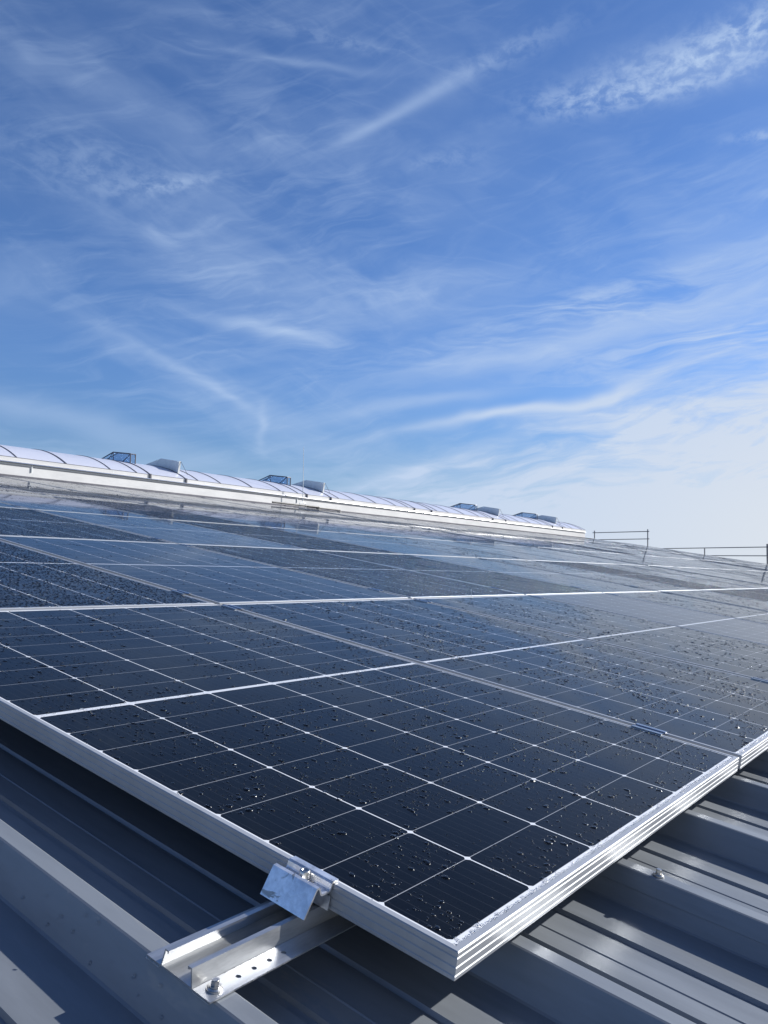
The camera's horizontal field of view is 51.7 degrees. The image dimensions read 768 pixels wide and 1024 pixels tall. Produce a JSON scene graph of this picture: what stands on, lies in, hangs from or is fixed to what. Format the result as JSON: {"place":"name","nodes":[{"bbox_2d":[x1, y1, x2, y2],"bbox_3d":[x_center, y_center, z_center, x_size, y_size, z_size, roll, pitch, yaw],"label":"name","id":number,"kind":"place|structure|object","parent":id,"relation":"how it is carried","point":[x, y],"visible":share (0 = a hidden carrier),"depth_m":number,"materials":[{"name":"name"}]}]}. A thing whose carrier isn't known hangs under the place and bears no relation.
{"place":"outdoors","nodes":[
{"label":"outdoors","id":0,"kind":"place"},
{"bbox_2d":[0,0,767,563],"label":"sky","id":1,"kind":"structure","parent":0,"point":[509,256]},
{"label":"ground","id":2,"kind":"structure","parent":0,"visible":0},
{"bbox_2d":[0,537,767,1023],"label":"industrial hall","id":3,"kind":"structure","parent":2,"relation":"on","point":[106,887],"depth_m":0.99,"materials":[{"name":"metal"}]},
{"bbox_2d":[0,502,26,508],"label":"solar panel","id":4,"kind":"object","parent":3,"relation":"on","point":[6,505],"visible":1,"depth_m":5.80,"materials":[{"name":"glass"}]},
{"bbox_2d":[0,485,48,495],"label":"solar panel","id":5,"kind":"object","parent":3,"relation":"on","point":[9,489],"visible":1,"depth_m":7.76,"materials":[{"name":"glass"}]},
{"bbox_2d":[0,476,63,488],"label":"solar panel","id":6,"kind":"object","parent":3,"relation":"on","point":[8,480],"visible":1,"depth_m":9.77,"materials":[{"name":"glass"}]},
{"bbox_2d":[0,482,145,504],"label":"solar panel","id":7,"kind":"object","parent":3,"relation":"on","point":[57,492],"visible":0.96,"depth_m":8.69,"materials":[{"name":"glass"}]},
{"bbox_2d":[4,476,143,496],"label":"solar panel","id":8,"kind":"object","parent":3,"relation":"on","point":[70,486],"visible":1,"depth_m":10.66,"materials":[{"name":"glass"}]},
{"bbox_2d":[0,492,157,518],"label":"solar panel","id":9,"kind":"object","parent":3,"relation":"on","point":[39,502],"visible":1,"depth_m":6.67,"materials":[{"name":"glass"}]},
{"bbox_2d":[0,507,171,542],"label":"solar panel","id":10,"kind":"object","parent":3,"relation":"on","point":[23,522],"visible":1,"depth_m":4.71,"materials":[{"name":"glass"}]},
{"bbox_2d":[0,540,213,609],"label":"solar panel","id":11,"kind":"object","parent":3,"relation":"on","point":[31,579],"visible":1,"depth_m":2.73,"materials":[{"name":"glass"}]},
{"bbox_2d":[80,484,206,502],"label":"solar panel","id":12,"kind":"object","parent":3,"relation":"on","point":[144,494],"visible":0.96,"depth_m":11.57,"materials":[{"name":"glass"}]},
{"bbox_2d":[71,489,230,512],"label":"solar panel","id":13,"kind":"object","parent":3,"relation":"on","point":[149,501],"visible":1,"depth_m":9.57,"materials":[{"name":"glass"}]},
{"bbox_2d":[55,496,259,526],"bbox_3d":[-2.205,0.006,7.674,1.710,0.032,1.130,9,1,38],"label":"solar panel","id":14,"kind":"object","parent":3,"relation":"on","point":[158,512],"visible":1,"depth_m":7.58,"materials":[{"name":"glass"}]},
{"bbox_2d":[33,509,307,549],"bbox_3d":[-1.554,0.137,5.707,1.710,0.031,1.130,9,1,38],"label":"solar panel","id":15,"kind":"object","parent":3,"relation":"on","point":[172,531],"visible":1,"depth_m":5.62,"materials":[{"name":"glass"}]},
{"bbox_2d":[0,535,407,604],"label":"solar panel","id":16,"kind":"object","parent":3,"relation":"on","point":[212,577],"visible":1,"depth_m":3.59,"materials":[{"name":"glass"}]},
{"bbox_2d":[150,492,263,508],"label":"solar panel","id":17,"kind":"object","parent":3,"relation":"on","point":[206,500],"visible":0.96,"depth_m":12.51,"materials":[{"name":"glass"}]},
{"bbox_2d":[151,497,290,517],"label":"solar panel","id":18,"kind":"object","parent":3,"relation":"on","point":[223,508],"visible":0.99,"depth_m":10.52,"materials":[{"name":"glass"}]},
{"bbox_2d":[221,605,243,610],"bbox_3d":[-0.519,0.331,2.713,0.070,0.015,0.041,9,1,38],"label":"clamp","id":19,"kind":"object","parent":3,"relation":"attached to","point":[233,607],"visible":0.62,"depth_m":2.71,"materials":[{"name":"metal"}]},
{"bbox_2d":[160,506,333,531],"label":"solar panel","id":20,"kind":"object","parent":3,"relation":"on","point":[257,521],"visible":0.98,"depth_m":8.54,"materials":[{"name":"glass"}]},
{"bbox_2d":[145,900,355,1004],"bbox_3d":[-0.084,0.464,0.935,0.100,0.021,0.395,9,1,38],"label":"mounting rail","id":21,"kind":"object","parent":3,"relation":"on","point":[214,962],"visible":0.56,"depth_m":0.84,"materials":[{"name":"metal"}]},
{"bbox_2d":[260,856,338,920],"bbox_3d":[-0.098,0.433,0.916,0.070,0.036,0.053,9,1,38],"label":"end clamp","id":22,"kind":"object","parent":21,"relation":"attached to","point":[297,886],"visible":1,"depth_m":0.91,"materials":[{"name":"metal"}]},
{"bbox_2d":[206,498,314,513],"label":"solar panel","id":23,"kind":"object","parent":3,"relation":"on","point":[259,505],"visible":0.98,"depth_m":13.39,"materials":[{"name":"glass"}]},
{"bbox_2d":[171,520,399,553],"bbox_3d":[-0.855,0.219,6.618,1.710,0.031,1.130,9,1,38],"label":"solar panel","id":24,"kind":"object","parent":3,"relation":"on","point":[290,538],"visible":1,"depth_m":6.54,"materials":[{"name":"glass"}]},
{"bbox_2d":[219,504,351,523],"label":"solar panel","id":25,"kind":"object","parent":3,"relation":"on","point":[287,514],"visible":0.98,"depth_m":11.43,"materials":[{"name":"glass"}]},
{"bbox_2d":[0,445,585,538],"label":"barrel skylight","id":26,"kind":"object","parent":3,"relation":"on","point":[28,463],"visible":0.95,"depth_m":14.91,"materials":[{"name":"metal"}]},
{"bbox_2d":[101,452,135,463],"bbox_3d":[-4.860,-0.927,14.163,1.267,0.280,0.120,-2,-5,37],"label":"vent hood","id":27,"kind":"object","parent":26,"relation":"on","point":[125,457],"visible":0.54,"depth_m":13.89,"materials":[{"name":"blue"}]},
{"bbox_2d":[146,458,187,474],"bbox_3d":[-4.071,-0.810,14.523,1.324,0.317,0.144,-2,-5,37],"label":"vent hood","id":28,"kind":"object","parent":26,"relation":"attached to","point":[173,465],"visible":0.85,"depth_m":14.28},
{"bbox_2d":[260,475,290,485],"bbox_3d":[-2.516,-0.657,17.218,1.267,0.280,0.120,-2,-5,37],"label":"vent hood","id":29,"kind":"object","parent":26,"relation":"on","point":[280,479],"visible":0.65,"depth_m":16.96,"materials":[{"name":"blue"}]},
{"bbox_2d":[292,480,324,492],"bbox_3d":[-1.728,-0.541,17.578,1.324,0.317,0.144,-2,-5,37],"label":"vent hood","id":30,"kind":"object","parent":26,"relation":"attached to","point":[319,486],"visible":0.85,"depth_m":17.35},
{"bbox_2d":[450,503,476,510],"bbox_3d":[2.171,-0.118,23.328,1.267,0.280,0.120,-2,-5,37],"label":"vent hood","id":31,"kind":"object","parent":26,"relation":"on","point":[467,506],"visible":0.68,"depth_m":23.09,"materials":[{"name":"blue"}]},
{"bbox_2d":[477,507,503,516],"bbox_3d":[2.960,-0.001,23.688,1.324,0.317,0.144,-2,-5,37],"label":"vent hood","id":32,"kind":"object","parent":26,"relation":"attached to","point":[495,511],"visible":0.82,"depth_m":23.45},
{"bbox_2d":[512,512,537,518],"bbox_3d":[4.515,0.152,26.384,1.267,0.280,0.120,-2,-5,37],"label":"vent hood","id":33,"kind":"object","parent":26,"relation":"on","point":[528,515],"visible":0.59,"depth_m":26.15,"materials":[{"name":"blue"}]},
{"bbox_2d":[538,515,558,523],"bbox_3d":[5.304,0.269,26.743,1.324,0.317,0.144,-2,-5,37],"label":"vent hood","id":34,"kind":"object","parent":26,"relation":"attached to","point":[549,518],"visible":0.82,"depth_m":26.50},
{"bbox_2d":[272,501,320,509],"bbox_3d":[-1.736,-0.091,15.761,0.080,0.136,1.360,9,1,38],"label":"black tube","id":35,"kind":"object","parent":3,"relation":"on","point":[317,507],"visible":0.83,"depth_m":15.75,"materials":[{"name":"plastic"}]},
{"bbox_2d":[255,503,354,517],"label":"solar panel","id":36,"kind":"object","parent":3,"relation":"on","point":[309,511],"visible":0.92,"depth_m":14.36,"materials":[{"name":"glass"}]},
{"bbox_2d":[238,513,398,536],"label":"solar panel","id":37,"kind":"object","parent":3,"relation":"on","point":[319,525],"visible":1,"depth_m":9.43,"materials":[{"name":"glass"}]},
{"bbox_2d":[276,510,396,527],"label":"solar panel","id":38,"kind":"object","parent":3,"relation":"on","point":[338,519],"visible":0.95,"depth_m":12.35,"materials":[{"name":"glass"}]},
{"bbox_2d":[300,508,397,521],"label":"solar panel","id":39,"kind":"object","parent":3,"relation":"on","point":[347,514],"visible":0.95,"depth_m":15.23,"materials":[{"name":"glass"}]},
{"bbox_2d":[186,544,523,598],"bbox_3d":[-0.203,0.346,4.652,1.710,0.032,1.130,9,1,38],"label":"solar panel","id":40,"kind":"object","parent":3,"relation":"on","point":[399,582],"visible":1,"depth_m":4.53,"materials":[{"name":"glass"}]},
{"bbox_2d":[0,604,738,980],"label":"solar panel","id":41,"kind":"object","parent":3,"relation":"on","point":[450,826],"visible":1,"depth_m":1.36,"materials":[{"name":"glass"}]},
{"bbox_2d":[269,527,474,557],"bbox_3d":[-0.154,0.298,7.530,1.710,0.031,1.130,9,1,38],"label":"solar panel","id":42,"kind":"object","parent":3,"relation":"on","point":[376,543],"visible":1,"depth_m":7.45,"materials":[{"name":"glass"}]},
{"bbox_2d":[304,519,449,540],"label":"solar panel","id":43,"kind":"object","parent":3,"relation":"on","point":[383,531],"visible":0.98,"depth_m":10.37,"materials":[{"name":"glass"}]},
{"bbox_2d":[326,515,440,531],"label":"solar panel","id":44,"kind":"object","parent":3,"relation":"on","point":[382,523],"visible":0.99,"depth_m":13.24,"materials":[{"name":"glass"}]},
{"bbox_2d":[349,513,432,525],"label":"solar panel","id":45,"kind":"object","parent":3,"relation":"on","point":[390,519],"visible":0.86,"depth_m":16.32,"materials":[{"name":"glass"}]},
{"bbox_2d":[377,516,462,528],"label":"solar panel","id":46,"kind":"object","parent":3,"relation":"on","point":[420,522],"visible":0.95,"depth_m":17.14,"materials":[{"name":"glass"}]},
{"bbox_2d":[368,519,477,534],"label":"solar panel","id":47,"kind":"object","parent":3,"relation":"on","point":[421,526],"visible":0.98,"depth_m":14.18,"materials":[{"name":"glass"}]},
{"bbox_2d":[359,524,491,543],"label":"solar panel","id":48,"kind":"object","parent":3,"relation":"on","point":[450,538],"visible":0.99,"depth_m":11.29,"materials":[{"name":"glass"}]},
{"bbox_2d":[347,533,526,559],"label":"solar panel","id":49,"kind":"object","parent":3,"relation":"on","point":[444,548],"visible":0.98,"depth_m":8.40,"materials":[{"name":"glass"}]},
{"bbox_2d":[412,520,490,531],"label":"solar panel","id":50,"kind":"object","parent":3,"relation":"on","point":[449,525],"visible":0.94,"depth_m":18.10,"materials":[{"name":"glass"}]},
{"bbox_2d":[316,550,601,594],"bbox_3d":[0.496,0.428,5.564,1.710,0.033,1.130,9,1,38],"label":"solar panel","id":51,"kind":"object","parent":3,"relation":"on","point":[507,582],"visible":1,"depth_m":5.47,"materials":[{"name":"glass"}]},
{"bbox_2d":[416,524,506,537],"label":"solar panel","id":52,"kind":"object","parent":3,"relation":"on","point":[461,531],"visible":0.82,"depth_m":15.26,"materials":[{"name":"glass"}]},
{"bbox_2d":[409,529,529,546],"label":"solar panel","id":53,"kind":"object","parent":3,"relation":"on","point":[472,538],"visible":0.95,"depth_m":12.22,"materials":[{"name":"glass"}]},
{"bbox_2d":[433,522,511,533],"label":"solar panel","id":54,"kind":"object","parent":3,"relation":"on","point":[474,528],"visible":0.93,"depth_m":18.96,"materials":[{"name":"glass"}]},
{"bbox_2d":[445,527,530,539],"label":"solar panel","id":55,"kind":"object","parent":3,"relation":"on","point":[488,533],"visible":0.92,"depth_m":16.12,"materials":[{"name":"glass"}]},
{"bbox_2d":[411,538,572,561],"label":"solar panel","id":56,"kind":"object","parent":3,"relation":"on","point":[496,551],"visible":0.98,"depth_m":9.30,"materials":[{"name":"glass"}]},
{"bbox_2d":[222,598,767,768],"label":"solar panel","id":57,"kind":"object","parent":3,"relation":"on","point":[720,711],"visible":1,"depth_m":2.48,"materials":[{"name":"glass"}]},
{"bbox_2d":[461,525,532,535],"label":"solar panel","id":58,"kind":"object","parent":3,"relation":"on","point":[497,530],"visible":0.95,"depth_m":19.89,"materials":[{"name":"glass"}]},
{"bbox_2d":[446,532,568,549],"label":"solar panel","id":59,"kind":"object","parent":3,"relation":"on","point":[507,541],"visible":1,"depth_m":13.10,"materials":[{"name":"glass"}]},
{"bbox_2d":[469,529,560,542],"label":"solar panel","id":60,"kind":"object","parent":3,"relation":"on","point":[515,536],"visible":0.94,"depth_m":17.01,"materials":[{"name":"glass"}]},
{"bbox_2d":[488,528,552,537],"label":"solar panel","id":61,"kind":"object","parent":3,"relation":"on","point":[520,532],"visible":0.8,"depth_m":20.85,"materials":[{"name":"glass"}]},
{"bbox_2d":[458,541,611,563],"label":"solar panel","id":62,"kind":"object","parent":3,"relation":"on","point":[539,553],"visible":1,"depth_m":10.22,"materials":[{"name":"glass"}]},
{"bbox_2d":[414,555,657,592],"bbox_3d":[1.196,0.510,6.476,1.710,0.033,1.130,9,1,38],"label":"solar panel","id":63,"kind":"object","parent":3,"relation":"on","point":[555,577],"visible":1,"depth_m":6.40,"materials":[{"name":"glass"}]},
{"bbox_2d":[497,532,581,544],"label":"solar panel","id":64,"kind":"object","parent":3,"relation":"on","point":[540,538],"visible":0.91,"depth_m":17.95,"materials":[{"name":"glass"}]},
{"bbox_2d":[508,530,571,539],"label":"solar panel","id":65,"kind":"object","parent":3,"relation":"on","point":[540,535],"visible":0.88,"depth_m":21.75,"materials":[{"name":"glass"}]},
{"bbox_2d":[489,536,593,551],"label":"solar panel","id":66,"kind":"object","parent":3,"relation":"on","point":[542,544],"visible":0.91,"depth_m":14.17,"materials":[{"name":"glass"}]},
{"bbox_2d":[518,534,597,545],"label":"solar panel","id":67,"kind":"object","parent":3,"relation":"on","point":[559,540],"visible":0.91,"depth_m":18.80,"materials":[{"name":"glass"}]},
{"bbox_2d":[514,538,619,553],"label":"solar panel","id":68,"kind":"object","parent":3,"relation":"on","point":[594,550],"visible":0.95,"depth_m":15.03,"materials":[{"name":"glass"}]},
{"bbox_2d":[506,545,639,564],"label":"solar panel","id":69,"kind":"object","parent":3,"relation":"on","point":[576,555],"visible":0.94,"depth_m":11.16,"materials":[{"name":"glass"}]},
{"bbox_2d":[546,537,617,547],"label":"solar panel","id":70,"kind":"object","parent":3,"relation":"on","point":[581,542],"visible":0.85,"depth_m":19.78,"materials":[{"name":"glass"}]},
{"bbox_2d":[413,595,767,679],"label":"solar panel","id":71,"kind":"object","parent":3,"relation":"on","point":[744,658],"visible":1,"depth_m":3.55,"materials":[{"name":"glass"}]},
{"bbox_2d":[484,558,696,591],"bbox_3d":[1.895,0.589,7.389,1.710,0.035,1.130,9,1,38],"label":"solar panel","id":72,"kind":"object","parent":3,"relation":"on","point":[628,581],"visible":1,"depth_m":7.31,"materials":[{"name":"glass"}]},
{"bbox_2d":[544,541,636,554],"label":"solar panel","id":73,"kind":"object","parent":3,"relation":"on","point":[591,548],"visible":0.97,"depth_m":15.94,"materials":[{"name":"glass"}]},
{"bbox_2d":[558,535,622,544],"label":"solar panel","id":74,"kind":"object","parent":3,"relation":"on","point":[591,540],"visible":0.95,"depth_m":24.42,"materials":[{"name":"glass"}]},
{"bbox_2d":[566,539,636,549],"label":"solar panel","id":75,"kind":"object","parent":3,"relation":"on","point":[601,544],"visible":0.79,"depth_m":20.70,"materials":[{"name":"glass"}]},
{"bbox_2d":[539,547,672,566],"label":"solar panel","id":76,"kind":"object","parent":3,"relation":"on","point":[607,557],"visible":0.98,"depth_m":12.05,"materials":[{"name":"glass"}]},
{"bbox_2d":[567,543,658,556],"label":"solar panel","id":77,"kind":"object","parent":3,"relation":"on","point":[614,550],"visible":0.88,"depth_m":16.89,"materials":[{"name":"glass"}]},
{"bbox_2d":[579,540,649,550],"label":"solar panel","id":78,"kind":"object","parent":3,"relation":"on","point":[616,545],"visible":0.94,"depth_m":21.51,"materials":[{"name":"glass"}]},
{"bbox_2d":[593,529,648,545],"bbox_3d":[9.038,1.958,30.274,2.220,2.580,0.096,-2,-5,37],"label":"scaffold guardrail","id":79,"kind":"object","parent":3,"relation":"on","point":[647,531],"visible":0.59,"depth_m":30.32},
{"bbox_2d":[534,560,729,589],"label":"solar panel","id":80,"kind":"object","parent":3,"relation":"on","point":[659,579],"visible":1,"depth_m":8.23,"materials":[{"name":"glass"}]},
{"bbox_2d":[589,545,674,557],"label":"solar panel","id":81,"kind":"object","parent":3,"relation":"on","point":[632,551],"visible":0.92,"depth_m":17.77,"materials":[{"name":"glass"}]},
{"bbox_2d":[575,550,692,567],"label":"solar panel","id":82,"kind":"object","parent":3,"relation":"on","point":[649,561],"visible":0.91,"depth_m":13.11,"materials":[{"name":"glass"}]},
{"bbox_2d":[616,544,674,552],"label":"solar panel","id":83,"kind":"object","parent":3,"relation":"on","point":[645,548],"visible":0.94,"depth_m":23.38,"materials":[{"name":"glass"}]},
{"bbox_2d":[529,593,767,644],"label":"solar panel","id":84,"kind":"object","parent":3,"relation":"on","point":[746,630],"visible":0.72,"depth_m":4.57,"materials":[{"name":"glass"}]},
{"bbox_2d":[611,547,687,558],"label":"solar panel","id":85,"kind":"object","parent":3,"relation":"on","point":[651,553],"visible":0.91,"depth_m":18.71,"materials":[{"name":"glass"}]},
{"bbox_2d":[601,552,712,568],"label":"solar panel","id":86,"kind":"object","parent":3,"relation":"on","point":[662,561],"visible":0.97,"depth_m":13.97,"materials":[{"name":"glass"}]},
{"bbox_2d":[630,549,701,559],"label":"solar panel","id":87,"kind":"object","parent":3,"relation":"on","point":[666,554],"visible":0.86,"depth_m":19.61,"materials":[{"name":"glass"}]},
{"bbox_2d":[579,562,757,588],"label":"solar panel","id":88,"kind":"object","parent":3,"relation":"on","point":[679,577],"visible":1,"depth_m":9.16,"materials":[{"name":"glass"}]},
{"bbox_2d":[626,554,731,569],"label":"solar panel","id":89,"kind":"object","parent":3,"relation":"on","point":[678,561],"visible":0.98,"depth_m":14.88,"materials":[{"name":"glass"}]},
{"bbox_2d":[643,550,714,560],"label":"solar panel","id":90,"kind":"object","parent":3,"relation":"on","point":[680,555],"visible":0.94,"depth_m":20.55,"materials":[{"name":"glass"}]},
{"bbox_2d":[611,592,767,623],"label":"solar panel","id":91,"kind":"object","parent":3,"relation":"on","point":[728,610],"visible":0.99,"depth_m":5.58,"materials":[{"name":"glass"}]},
{"bbox_2d":[656,551,726,561],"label":"solar panel","id":92,"kind":"object","parent":3,"relation":"on","point":[693,556],"visible":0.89,"depth_m":21.43,"materials":[{"name":"glass"}]},
{"bbox_2d":[618,564,767,588],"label":"solar panel","id":93,"kind":"object","parent":3,"relation":"on","point":[724,580],"visible":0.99,"depth_m":10.09,"materials":[{"name":"glass"}]},
{"bbox_2d":[650,556,741,569],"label":"solar panel","id":94,"kind":"object","parent":3,"relation":"on","point":[696,563],"visible":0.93,"depth_m":15.83,"materials":[{"name":"glass"}]},
{"bbox_2d":[669,552,740,562],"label":"solar panel","id":95,"kind":"object","parent":3,"relation":"on","point":[705,557],"visible":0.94,"depth_m":22.33,"materials":[{"name":"glass"}]},
{"bbox_2d":[649,565,767,585],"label":"solar panel","id":96,"kind":"object","parent":3,"relation":"on","point":[718,575],"visible":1,"depth_m":11.09,"materials":[{"name":"glass"}]},
{"bbox_2d":[666,557,757,570],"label":"solar panel","id":97,"kind":"object","parent":3,"relation":"on","point":[713,564],"visible":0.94,"depth_m":16.71,"materials":[{"name":"glass"}]},
{"bbox_2d":[660,590,767,610],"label":"solar panel","id":98,"kind":"object","parent":3,"relation":"on","point":[732,600],"visible":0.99,"depth_m":6.53,"materials":[{"name":"glass"}]},
{"bbox_2d":[664,544,767,563],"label":"scaffold guardrail","id":99,"kind":"object","parent":3,"relation":"on","point":[766,555],"visible":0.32,"depth_m":27.76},
{"bbox_2d":[680,567,767,581],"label":"solar panel","id":100,"kind":"object","parent":3,"relation":"on","point":[741,576],"visible":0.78,"depth_m":12.24,"materials":[{"name":"glass"}]},
{"bbox_2d":[687,559,764,570],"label":"solar panel","id":101,"kind":"object","parent":3,"relation":"on","point":[725,565],"visible":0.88,"depth_m":17.67,"materials":[{"name":"glass"}]},
{"bbox_2d":[694,559,767,570],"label":"solar panel","id":102,"kind":"object","parent":3,"relation":"on","point":[733,565],"visible":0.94,"depth_m":18.53,"materials":[{"name":"glass"}]},
{"bbox_2d":[701,568,767,579],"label":"solar panel","id":103,"kind":"object","parent":3,"relation":"on","point":[742,574],"visible":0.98,"depth_m":13.12,"materials":[{"name":"glass"}]},
{"bbox_2d":[704,589,767,601],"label":"solar panel","id":104,"kind":"object","parent":3,"relation":"on","point":[749,595],"visible":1,"depth_m":7.53,"materials":[{"name":"glass"}]},
{"bbox_2d":[708,560,767,569],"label":"solar panel","id":105,"kind":"object","parent":3,"relation":"on","point":[740,564],"visible":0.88,"depth_m":19.59,"materials":[{"name":"glass"}]},
{"bbox_2d":[720,569,767,576],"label":"solar panel","id":106,"kind":"object","parent":3,"relation":"on","point":[738,571],"visible":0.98,"depth_m":14.10,"materials":[{"name":"glass"}]},
{"bbox_2d":[736,589,767,594],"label":"solar panel","id":107,"kind":"object","parent":3,"relation":"on","point":[762,591],"visible":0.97,"depth_m":8.46,"materials":[{"name":"glass"}]},
{"label":"mounting rail","id":108,"kind":"object","parent":3,"relation":"attached to","visible":0},
{"bbox_2d":[631,723,666,735],"bbox_3d":[0.611,0.507,1.830,0.070,0.015,0.041,9,1,38],"label":"clamp","id":109,"kind":"object","parent":108,"relation":"attached to","point":[649,729],"visible":0.65,"depth_m":1.83,"materials":[{"name":"metal"}]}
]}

